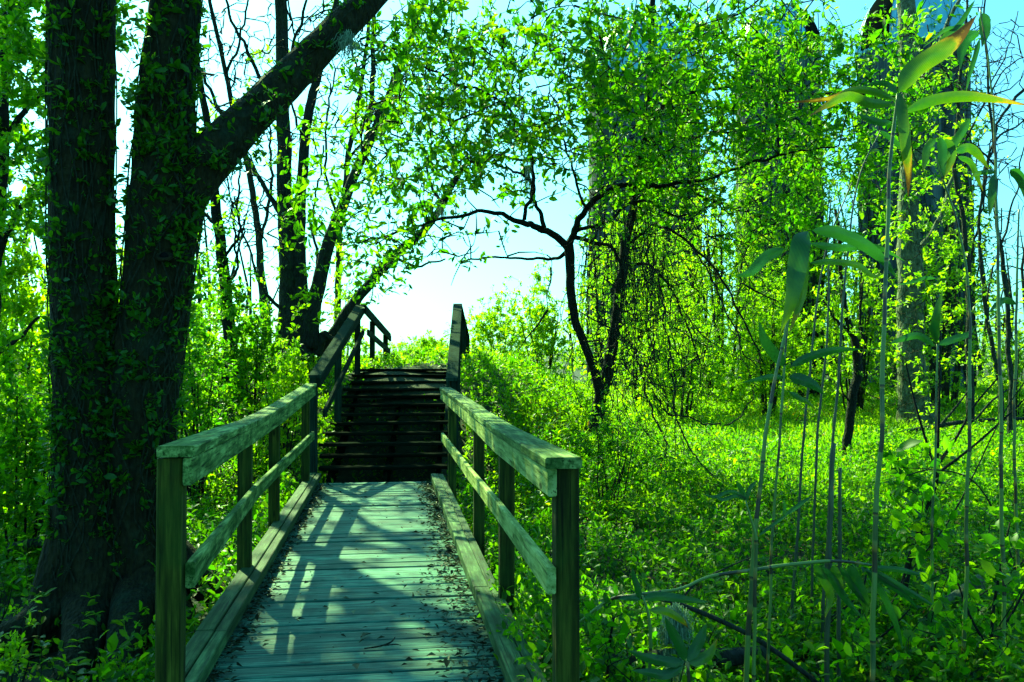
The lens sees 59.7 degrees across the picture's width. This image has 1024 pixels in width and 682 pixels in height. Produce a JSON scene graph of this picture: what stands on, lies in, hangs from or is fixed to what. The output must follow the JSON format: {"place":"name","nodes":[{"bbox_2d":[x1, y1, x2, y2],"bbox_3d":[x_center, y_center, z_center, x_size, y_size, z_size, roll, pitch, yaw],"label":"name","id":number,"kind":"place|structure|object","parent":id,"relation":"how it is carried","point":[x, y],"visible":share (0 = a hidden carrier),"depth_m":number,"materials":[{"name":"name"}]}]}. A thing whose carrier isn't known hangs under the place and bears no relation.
{"place":"outdoors","nodes":[
{"label":"outdoors","id":0,"kind":"place"},
{"bbox_2d":[0,351,1023,681],"bbox_3d":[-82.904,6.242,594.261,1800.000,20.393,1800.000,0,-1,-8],"label":"ground","id":1,"kind":"structure","parent":0,"point":[402,475],"depth_m":11.23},
{"bbox_2d":[0,589,22,653],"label":"bush","id":2,"kind":"object","parent":1,"relation":"on","point":[17,610],"visible":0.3,"depth_m":5.42,"materials":[{"name":"green plant"}]},
{"bbox_2d":[0,611,37,681],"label":"bush","id":3,"kind":"object","parent":1,"relation":"on","point":[13,644],"visible":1,"depth_m":4.19,"materials":[{"name":"green plant"}]},
{"bbox_2d":[0,309,51,589],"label":"bush","id":4,"kind":"object","parent":1,"relation":"on","point":[25,429],"visible":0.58,"depth_m":6.81,"materials":[{"name":"green plant"}]},
{"bbox_2d":[0,153,51,533],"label":"bush","id":5,"kind":"object","parent":1,"relation":"on","point":[28,262],"visible":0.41,"depth_m":9.00,"materials":[{"name":"green plant"}]},
{"bbox_2d":[0,0,148,353],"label":"tree","id":6,"kind":"object","parent":1,"relation":"on","point":[19,44],"visible":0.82,"depth_m":7.21,"materials":[{"name":"green plant"}]},
{"bbox_2d":[17,223,269,371],"bbox_3d":[-5.987,-0.571,14.557,4.042,2.797,3.509,1,-2,-44],"label":"bush","id":7,"kind":"object","parent":1,"relation":"on","point":[194,304],"visible":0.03,"depth_m":14.30,"materials":[{"name":"green plant"}]},
{"bbox_2d":[0,0,387,681],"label":"tree","id":8,"kind":"object","parent":1,"relation":"on","point":[116,598],"visible":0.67,"depth_m":5.36,"materials":[{"name":"brown plant"}]},
{"bbox_2d":[32,0,365,582],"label":"climbing vine","id":9,"kind":"object","parent":8,"relation":"attached to","point":[141,109],"visible":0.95,"depth_m":5.35,"materials":[{"name":"green plant"}]},
{"bbox_2d":[326,29,366,59],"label":"hanging moss","id":10,"kind":"object","parent":8,"relation":"hanging from","point":[345,43],"visible":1,"depth_m":5.89,"materials":[{"name":"plant"}]},
{"bbox_2d":[177,266,243,508],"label":"shrub","id":11,"kind":"object","parent":1,"relation":"on","point":[216,362],"visible":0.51,"depth_m":9.81,"materials":[{"name":"green plant"}]},
{"bbox_2d":[191,55,277,384],"bbox_3d":[-4.295,-2.132,12.906,1.568,5.942,2.333,1,-1,-26],"label":"tree","id":12,"kind":"object","parent":1,"relation":"on","point":[228,308],"visible":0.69,"depth_m":12.85,"materials":[{"name":"green plant"}]},
{"bbox_2d":[193,301,299,412],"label":"shrub","id":13,"kind":"object","parent":1,"relation":"on","point":[244,367],"visible":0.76,"depth_m":12.20,"materials":[{"name":"green plant"}]},
{"bbox_2d":[201,0,301,349],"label":"tree","id":14,"kind":"object","parent":1,"relation":"on","point":[254,198],"visible":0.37,"depth_m":17.00,"materials":[{"name":"green plant"}]},
{"bbox_2d":[231,323,334,476],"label":"shrub","id":15,"kind":"object","parent":1,"relation":"on","point":[288,381],"visible":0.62,"depth_m":10.73,"materials":[{"name":"green plant"}]},
{"bbox_2d":[144,0,433,436],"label":"tree","id":16,"kind":"object","parent":1,"relation":"on","point":[330,2],"visible":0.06,"depth_m":16.76,"materials":[{"name":"green plant"}]},
{"bbox_2d":[197,0,446,370],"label":"tree","id":17,"kind":"object","parent":1,"relation":"on","point":[299,304],"visible":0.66,"depth_m":14.21,"materials":[{"name":"green plant"}]},
{"bbox_2d":[2,344,682,532],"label":"bank plants","id":18,"kind":"object","parent":1,"relation":"on","point":[474,349],"visible":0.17,"depth_m":12.24,"materials":[{"name":"green plant"}]},
{"bbox_2d":[330,261,369,360],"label":"shrub","id":19,"kind":"object","parent":1,"relation":"on","point":[364,349],"visible":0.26,"depth_m":16.33,"materials":[{"name":"green plant"}]},
{"bbox_2d":[288,0,419,317],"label":"tree","id":20,"kind":"object","parent":1,"relation":"on","point":[349,149],"visible":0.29,"depth_m":18.25,"materials":[{"name":"green plant"}]},
{"bbox_2d":[155,383,581,681],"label":"footbridge","id":21,"kind":"object","parent":1,"relation":"on","point":[295,650],"visible":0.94,"depth_m":4.42,"materials":[{"name":"wood"}]},
{"bbox_2d":[206,480,503,681],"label":"leaf litter","id":22,"kind":"object","parent":21,"relation":"on","point":[449,550],"visible":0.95,"depth_m":4.91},
{"bbox_2d":[364,637,400,648],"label":"twig","id":23,"kind":"object","parent":21,"relation":"on","point":[388,644],"visible":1,"depth_m":4.04,"materials":[{"name":"wood"}]},
{"bbox_2d":[82,378,669,681],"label":"ground cover","id":24,"kind":"object","parent":1,"relation":"on","point":[532,590],"visible":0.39,"depth_m":4.67,"materials":[{"name":"green plant"}]},
{"bbox_2d":[309,304,469,487],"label":"staircase","id":25,"kind":"structure","parent":1,"relation":"on","point":[459,345],"depth_m":11.30,"materials":[{"name":"brown wood"}]},
{"bbox_2d":[378,334,420,360],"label":"shrub","id":26,"kind":"object","parent":1,"relation":"on","point":[399,345],"visible":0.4,"depth_m":19.71,"materials":[{"name":"green plant"}]},
{"bbox_2d":[312,120,529,360],"bbox_3d":[-1.776,-1.368,14.323,3.244,4.129,2.752,1,-2,-31],"label":"tree","id":27,"kind":"object","parent":1,"relation":"on","point":[363,290],"visible":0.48,"depth_m":14.54,"materials":[{"name":"green plant"}]},
{"bbox_2d":[436,204,448,227],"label":"hanging moss","id":28,"kind":"object","parent":27,"relation":"hanging from","point":[443,213],"visible":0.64,"depth_m":14.24,"materials":[{"name":"green plant"}]},
{"bbox_2d":[400,328,449,357],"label":"shrub","id":29,"kind":"object","parent":1,"relation":"on","point":[430,341],"visible":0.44,"depth_m":17.98,"materials":[{"name":"green plant"}]},
{"bbox_2d":[443,281,547,370],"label":"shrub","id":30,"kind":"object","parent":1,"relation":"on","point":[486,332],"visible":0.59,"depth_m":17.40,"materials":[{"name":"green plant"}]},
{"bbox_2d":[0,354,1020,681],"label":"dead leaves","id":31,"kind":"object","parent":1,"relation":"on","point":[590,542],"visible":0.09,"depth_m":7.53,"materials":[{"name":"brown plant"}]},
{"bbox_2d":[0,345,1023,681],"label":"undergrowth","id":32,"kind":"object","parent":1,"relation":"on","point":[858,519],"visible":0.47,"depth_m":7.61,"materials":[{"name":"green plant"}]},
{"bbox_2d":[6,537,42,553],"bbox_3d":[-3.465,1.566,6.854,0.765,0.131,0.087,0,-1,-8],"label":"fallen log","id":33,"kind":"object","parent":32,"relation":"on","point":[34,544],"visible":0.23,"depth_m":6.79,"materials":[{"name":"wood"}]},
{"bbox_2d":[588,645,766,675],"bbox_3d":[0.790,1.595,4.416,0.991,0.145,0.107,0,-1,-8],"label":"fallen log","id":34,"kind":"object","parent":32,"relation":"on","point":[735,655],"visible":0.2,"depth_m":4.42,"materials":[{"name":"wood"}]},
{"bbox_2d":[641,557,818,681],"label":"fallen branch","id":35,"kind":"object","parent":32,"relation":"on","point":[793,664],"visible":0.55,"depth_m":4.25,"materials":[{"name":"wood"}]},
{"bbox_2d":[655,602,698,681],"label":"hanging moss","id":36,"kind":"object","parent":35,"relation":"hanging from","point":[682,630],"visible":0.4,"depth_m":3.99,"materials":[{"name":"green plant"}]},
{"bbox_2d":[942,572,996,605],"bbox_3d":[2.852,1.570,5.614,0.421,0.228,0.100,0,-1,-8],"label":"fallen log","id":37,"kind":"object","parent":32,"relation":"on","point":[952,595],"visible":0.22,"depth_m":5.58,"materials":[{"name":"grey wood"}]},
{"bbox_2d":[1,112,1023,381],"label":"woods","id":38,"kind":"object","parent":1,"relation":"on","point":[979,366],"visible":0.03,"depth_m":44.33,"materials":[{"name":"green plant"}]},
{"bbox_2d":[489,247,593,398],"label":"shrub","id":39,"kind":"object","parent":1,"relation":"on","point":[545,329],"visible":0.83,"depth_m":15.90,"materials":[{"name":"green plant"}]},
{"bbox_2d":[269,0,848,441],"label":"tree","id":40,"kind":"object","parent":1,"relation":"on","point":[461,54],"visible":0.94,"depth_m":10.48,"materials":[{"name":"green plant"}]},
{"bbox_2d":[438,76,470,120],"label":"hanging moss","id":41,"kind":"object","parent":40,"relation":"hanging from","point":[449,93],"visible":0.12,"depth_m":13.09,"materials":[{"name":"green plant"}]},
{"bbox_2d":[521,162,532,200],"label":"hanging moss","id":42,"kind":"object","parent":40,"relation":"hanging from","point":[528,171],"visible":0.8,"depth_m":11.38,"materials":[{"name":"plant"}]},
{"bbox_2d":[539,371,626,435],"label":"shrub","id":43,"kind":"object","parent":1,"relation":"on","point":[585,405],"visible":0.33,"depth_m":12.84,"materials":[{"name":"green plant"}]},
{"bbox_2d":[580,589,642,681],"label":"sapling","id":44,"kind":"object","parent":1,"relation":"on","point":[598,666],"visible":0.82,"depth_m":3.88,"materials":[{"name":"green plant"}]},
{"bbox_2d":[580,559,933,649],"bbox_3d":[1.106,1.189,3.961,1.655,0.414,0.184,0,-1,0],"label":"bamboo cane","id":45,"kind":"object","parent":44,"relation":"attached to","point":[828,579],"visible":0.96,"depth_m":3.98,"materials":[{"name":"green plant"}]},
{"bbox_2d":[566,389,682,524],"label":"shrub","id":46,"kind":"object","parent":1,"relation":"on","point":[619,469],"visible":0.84,"depth_m":9.54,"materials":[{"name":"green plant"}]},
{"bbox_2d":[586,15,700,387],"bbox_3d":[4.892,-5.059,33.126,4.235,14.084,4.246,0,-1,-8],"label":"silo","id":47,"kind":"object","parent":1,"relation":"on","point":[610,134],"visible":0.13,"depth_m":31.50,"materials":[{"name":"concrete"}]},
{"bbox_2d":[575,106,723,386],"bbox_3d":[5.014,-3.705,32.208,5.764,10.775,3.903,0,-1,-8],"label":"climbing vine","id":48,"kind":"object","parent":47,"relation":"attached to","point":[588,244],"visible":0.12,"depth_m":31.95,"materials":[{"name":"green plant"}]},
{"bbox_2d":[560,134,739,407],"bbox_3d":[3.580,-1.771,22.633,4.591,7.148,3.348,0,-1,-8],"label":"tree","id":49,"kind":"object","parent":1,"relation":"on","point":[600,286],"visible":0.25,"depth_m":22.51,"materials":[{"name":"green plant"}]},
{"bbox_2d":[619,567,707,681],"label":"bamboo cane","id":50,"kind":"object","parent":1,"relation":"on","point":[666,596],"visible":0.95,"depth_m":3.39,"materials":[{"name":"green plant"}]},
{"bbox_2d":[627,617,717,681],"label":"bamboo cane","id":51,"kind":"object","parent":1,"relation":"on","point":[693,655],"visible":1,"depth_m":3.19,"materials":[{"name":"green plant"}]},
{"bbox_2d":[609,272,747,425],"bbox_3d":[3.362,0.168,18.590,2.569,3.262,2.097,1,-2,-36],"label":"thicket","id":52,"kind":"object","parent":1,"relation":"on","point":[687,405],"visible":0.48,"depth_m":18.48,"materials":[{"name":"green plant"}]},
{"bbox_2d":[641,127,802,403],"bbox_3d":[5.568,-2.432,24.598,4.767,8.507,3.763,0,-1,-8],"label":"thicket","id":53,"kind":"object","parent":1,"relation":"on","point":[725,278],"visible":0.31,"depth_m":24.30,"materials":[{"name":"green plant"}]},
{"bbox_2d":[502,0,990,442],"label":"tree","id":54,"kind":"object","parent":1,"relation":"on","point":[818,138],"visible":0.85,"depth_m":11.35,"materials":[{"name":"green plant"}]},
{"bbox_2d":[560,183,765,482],"bbox_3d":[1.833,-0.217,11.639,2.578,3.949,3.292,-1,-2,41],"label":"hanging vine","id":55,"kind":"object","parent":54,"relation":"hanging from","point":[625,330],"visible":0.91,"depth_m":11.28,"materials":[{"name":"green plant"}]},
{"bbox_2d":[701,480,812,681],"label":"bamboo cane","id":56,"kind":"object","parent":1,"relation":"on","point":[742,495],"visible":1,"depth_m":3.70,"materials":[{"name":"green plant"}]},
{"bbox_2d":[504,377,1023,517],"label":"meadow grass","id":57,"kind":"structure","parent":1,"relation":"on","point":[827,428],"depth_m":15.70,"materials":[{"name":"green plant"}]},
{"bbox_2d":[508,379,1019,515],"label":"meadow weeds","id":58,"kind":"object","parent":1,"relation":"on","point":[648,409],"visible":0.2,"depth_m":13.76,"materials":[{"name":"green plant"}]},
{"bbox_2d":[703,259,835,418],"bbox_3d":[5.727,0.012,19.990,3.069,3.615,2.080,0,-1,13],"label":"thicket","id":59,"kind":"object","parent":1,"relation":"on","point":[739,392],"visible":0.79,"depth_m":19.82,"materials":[{"name":"green plant"}]},
{"bbox_2d":[734,2,821,383],"bbox_3d":[10.731,-5.804,35.972,3.444,15.605,3.443,0,-1,-8],"label":"silo","id":60,"kind":"object","parent":1,"relation":"on","point":[812,26],"visible":0.12,"depth_m":34.61,"materials":[{"name":"concrete"}]},
{"bbox_2d":[722,43,846,383],"bbox_3d":[10.865,-5.274,35.229,4.872,13.948,3.625,0,-1,-8],"label":"climbing vine","id":61,"kind":"object","parent":60,"relation":"attached to","point":[816,277],"visible":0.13,"depth_m":34.50,"materials":[{"name":"green plant"}]},
{"bbox_2d":[742,320,862,681],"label":"bamboo cane","id":62,"kind":"object","parent":1,"relation":"on","point":[772,351],"visible":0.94,"depth_m":4.08,"materials":[{"name":"green plant"}]},
{"bbox_2d":[724,102,891,398],"bbox_3d":[8.639,-2.611,26.180,4.758,8.842,3.947,0,-1,-8],"label":"thicket","id":63,"kind":"object","parent":1,"relation":"on","point":[820,253],"visible":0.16,"depth_m":25.78,"materials":[{"name":"green plant"}]},
{"bbox_2d":[732,635,889,658],"bbox_3d":[1.938,1.821,5.274,1.293,0.195,0.167,0,-1,-8],"label":"fallen log","id":64,"kind":"object","parent":1,"relation":"on","point":[806,655],"visible":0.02,"depth_m":5.17,"materials":[{"name":"wood"}]},
{"bbox_2d":[736,225,903,681],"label":"bamboo cane","id":65,"kind":"object","parent":1,"relation":"on","point":[797,274],"visible":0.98,"depth_m":3.77,"materials":[{"name":"green plant"}]},
{"bbox_2d":[810,265,829,634],"bbox_3d":[1.893,0.796,5.497,0.162,2.583,0.026,0,-1,-8],"label":"bamboo cane","id":66,"kind":"object","parent":1,"relation":"on","point":[816,464],"visible":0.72,"depth_m":5.50,"materials":[{"name":"green plant"}]},
{"bbox_2d":[791,182,851,650],"bbox_3d":[1.797,0.513,5.188,0.414,2.897,0.024,0,-1,-8],"label":"bamboo cane","id":67,"kind":"object","parent":1,"relation":"on","point":[799,497],"visible":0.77,"depth_m":5.17,"materials":[{"name":"green plant"}]},
{"bbox_2d":[824,443,835,681],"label":"bamboo cane","id":68,"kind":"object","parent":1,"relation":"on","point":[829,552],"visible":0.76,"depth_m":4.11,"materials":[{"name":"green plant"}]},
{"bbox_2d":[836,467,841,681],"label":"bamboo cane","id":69,"kind":"object","parent":1,"relation":"on","point":[838,621],"visible":0.77,"depth_m":4.33,"materials":[{"name":"green plant"}]},
{"bbox_2d":[794,229,896,414],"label":"thicket","id":70,"kind":"object","parent":1,"relation":"on","point":[863,387],"visible":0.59,"depth_m":21.14,"materials":[{"name":"green plant"}]},
{"bbox_2d":[803,209,898,458],"bbox_3d":[5.120,-0.029,13.741,1.415,3.975,2.519,-1,-2,29],"label":"tree","id":71,"kind":"object","parent":1,"relation":"on","point":[857,365],"visible":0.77,"depth_m":13.61,"materials":[{"name":"green plant"}]},
{"bbox_2d":[820,130,912,673],"bbox_3d":[1.950,0.340,4.903,0.562,3.023,0.029,0,-1,-6],"label":"bamboo cane","id":72,"kind":"object","parent":1,"relation":"on","point":[886,135],"visible":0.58,"depth_m":4.89,"materials":[{"name":"green plant"}]},
{"bbox_2d":[805,574,935,681],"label":"sapling","id":73,"kind":"object","parent":1,"relation":"on","point":[860,645],"visible":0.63,"depth_m":4.54,"materials":[{"name":"green plant"}]},
{"bbox_2d":[777,383,1023,661],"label":"fallen branch","id":74,"kind":"object","parent":1,"relation":"on","point":[904,580],"visible":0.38,"depth_m":5.19,"materials":[{"name":"wood"}]},
{"bbox_2d":[785,15,1023,681],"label":"bamboo cane","id":75,"kind":"object","parent":1,"relation":"on","point":[914,69],"visible":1,"depth_m":3.64,"materials":[{"name":"green plant"}]},
{"bbox_2d":[855,0,973,391],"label":"silo","id":76,"kind":"object","parent":1,"relation":"on","point":[938,192],"visible":0.23,"depth_m":31.02,"materials":[{"name":"concrete"}]},
{"bbox_2d":[839,1,1004,389],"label":"climbing vine","id":77,"kind":"object","parent":76,"relation":"attached to","point":[967,191],"visible":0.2,"depth_m":31.03,"materials":[{"name":"green plant"}]},
{"bbox_2d":[859,0,992,425],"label":"tree","id":78,"kind":"object","parent":1,"relation":"on","point":[911,298],"visible":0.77,"depth_m":18.63,"materials":[{"name":"green plant"}]},
{"bbox_2d":[888,276,974,680],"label":"bamboo cane","id":79,"kind":"object","parent":1,"relation":"on","point":[934,327],"visible":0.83,"depth_m":4.74,"materials":[{"name":"green plant"}]},
{"bbox_2d":[873,331,1023,622],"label":"sapling","id":80,"kind":"object","parent":1,"relation":"on","point":[920,501],"visible":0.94,"depth_m":5.31,"materials":[{"name":"green plant"}]},
{"bbox_2d":[877,382,1023,434],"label":"fallen branch","id":81,"kind":"object","parent":1,"relation":"on","point":[943,423],"visible":0.55,"depth_m":16.67,"materials":[{"name":"wood"}]},
{"bbox_2d":[885,120,1023,408],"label":"thicket","id":82,"kind":"object","parent":1,"relation":"on","point":[946,373],"visible":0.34,"depth_m":22.59,"materials":[{"name":"green plant"}]},
{"bbox_2d":[922,118,988,681],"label":"bamboo cane","id":83,"kind":"object","parent":1,"relation":"on","point":[947,151],"visible":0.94,"depth_m":4.57,"materials":[{"name":"green plant"}]},
{"bbox_2d":[892,502,1023,681],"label":"sapling","id":84,"kind":"object","parent":1,"relation":"on","point":[946,657],"visible":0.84,"depth_m":4.33,"materials":[{"name":"green plant"}]},
{"bbox_2d":[924,0,1023,681],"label":"bamboo cane","id":85,"kind":"object","parent":1,"relation":"on","point":[1017,174],"visible":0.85,"depth_m":4.38,"materials":[{"name":"green plant"}]},
{"bbox_2d":[927,0,1023,428],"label":"tree","id":86,"kind":"object","parent":1,"relation":"on","point":[963,217],"visible":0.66,"depth_m":17.42,"materials":[{"name":"green plant"}]},
{"bbox_2d":[936,0,1023,437],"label":"tree","id":87,"kind":"object","parent":1,"relation":"on","point":[1007,323],"visible":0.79,"depth_m":15.32,"materials":[{"name":"green plant"}]},
{"bbox_2d":[941,18,1023,429],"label":"tree","id":88,"kind":"object","parent":1,"relation":"on","point":[984,285],"visible":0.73,"depth_m":16.37,"materials":[{"name":"green plant"}]},
{"bbox_2d":[964,307,1023,417],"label":"thicket","id":89,"kind":"object","parent":1,"relation":"on","point":[1006,387],"visible":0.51,"depth_m":19.75,"materials":[{"name":"green plant"}]},
{"bbox_2d":[989,209,1019,638],"bbox_3d":[3.027,0.631,5.457,0.228,2.893,0.032,0,-1,-8],"label":"bamboo cane","id":90,"kind":"object","parent":1,"relation":"on","point":[1008,300],"visible":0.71,"depth_m":5.46,"materials":[{"name":"green plant"}]},
{"bbox_2d":[0,0,1023,356],"label":"sky","id":91,"kind":"structure","parent":0,"point":[425,306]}
]}

